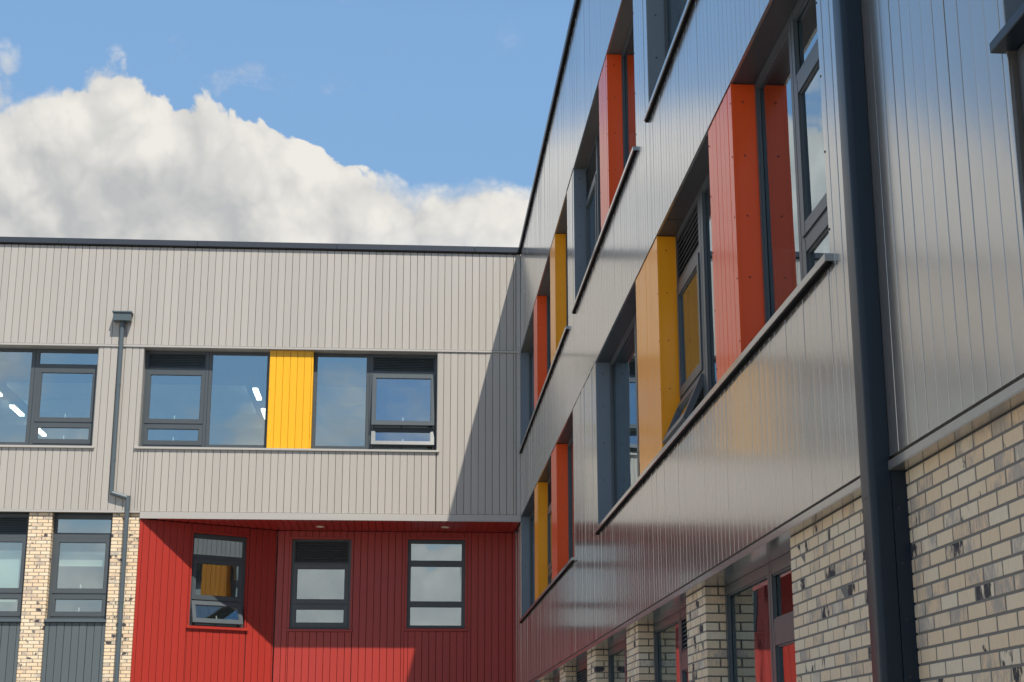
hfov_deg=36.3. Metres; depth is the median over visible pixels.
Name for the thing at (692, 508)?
building wing
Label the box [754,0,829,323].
window
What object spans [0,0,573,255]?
sky
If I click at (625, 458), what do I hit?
window
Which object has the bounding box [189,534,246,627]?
window
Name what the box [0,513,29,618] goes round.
window
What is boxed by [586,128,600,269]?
window
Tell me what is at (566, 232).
window
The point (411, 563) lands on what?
window
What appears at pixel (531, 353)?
window
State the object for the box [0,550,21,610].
roller blind
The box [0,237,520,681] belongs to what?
building wing
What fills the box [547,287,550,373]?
window
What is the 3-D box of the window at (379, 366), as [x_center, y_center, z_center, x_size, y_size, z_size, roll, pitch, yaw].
[-2.926,1.303,33.396,2.648,2.139,0.264,1,-15,-4]
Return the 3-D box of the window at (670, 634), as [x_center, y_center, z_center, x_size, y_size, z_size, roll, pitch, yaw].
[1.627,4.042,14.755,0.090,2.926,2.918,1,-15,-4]
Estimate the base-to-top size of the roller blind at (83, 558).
0.310 m
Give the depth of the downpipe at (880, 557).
7.90 m
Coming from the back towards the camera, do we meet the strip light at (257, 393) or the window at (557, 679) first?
the strip light at (257, 393)
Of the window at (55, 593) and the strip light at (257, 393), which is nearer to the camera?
the window at (55, 593)
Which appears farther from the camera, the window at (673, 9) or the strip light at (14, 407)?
the strip light at (14, 407)
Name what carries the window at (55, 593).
in the building wing at (381, 442)
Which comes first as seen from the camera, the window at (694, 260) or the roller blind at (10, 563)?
the window at (694, 260)
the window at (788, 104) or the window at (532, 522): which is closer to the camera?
the window at (788, 104)
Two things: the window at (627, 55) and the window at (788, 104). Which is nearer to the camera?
the window at (788, 104)
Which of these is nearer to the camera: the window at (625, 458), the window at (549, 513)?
the window at (625, 458)
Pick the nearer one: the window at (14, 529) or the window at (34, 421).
the window at (14, 529)
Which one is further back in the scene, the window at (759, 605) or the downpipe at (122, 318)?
the downpipe at (122, 318)
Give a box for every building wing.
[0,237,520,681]
[516,0,1023,681]
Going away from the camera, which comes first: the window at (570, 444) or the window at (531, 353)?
the window at (570, 444)
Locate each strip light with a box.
[9,381,24,415]
[38,428,46,435]
[252,370,261,399]
[261,391,264,418]
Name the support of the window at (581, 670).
in the building wing at (692, 508)
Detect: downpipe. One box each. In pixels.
[109,311,132,681]
[832,0,903,681]
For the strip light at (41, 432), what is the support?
hanging from the building wing at (381, 442)
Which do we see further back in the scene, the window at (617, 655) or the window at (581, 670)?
the window at (581, 670)
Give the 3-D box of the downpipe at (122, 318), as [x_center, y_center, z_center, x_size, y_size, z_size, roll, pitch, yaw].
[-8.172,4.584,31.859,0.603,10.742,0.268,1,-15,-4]
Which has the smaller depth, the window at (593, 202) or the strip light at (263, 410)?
the window at (593, 202)
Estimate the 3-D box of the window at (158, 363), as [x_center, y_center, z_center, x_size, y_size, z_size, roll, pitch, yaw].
[-6.505,1.266,33.250,2.642,2.139,0.090,1,-15,-4]
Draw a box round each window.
[0,348,98,445]
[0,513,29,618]
[47,514,112,619]
[140,350,269,447]
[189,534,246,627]
[289,540,351,628]
[311,353,436,449]
[406,540,464,627]
[529,338,533,421]
[530,507,534,606]
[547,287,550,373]
[547,477,551,584]
[553,676,559,681]
[566,232,567,325]
[567,434,573,559]
[576,661,587,681]
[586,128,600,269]
[608,640,626,681]
[610,313,639,507]
[621,18,635,170]
[653,608,688,681]
[662,173,716,444]
[664,0,686,58]
[725,551,796,681]
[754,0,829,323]
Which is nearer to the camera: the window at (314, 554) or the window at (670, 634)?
the window at (670, 634)
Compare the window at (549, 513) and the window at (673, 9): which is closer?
the window at (673, 9)
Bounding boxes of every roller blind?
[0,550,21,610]
[59,551,104,566]

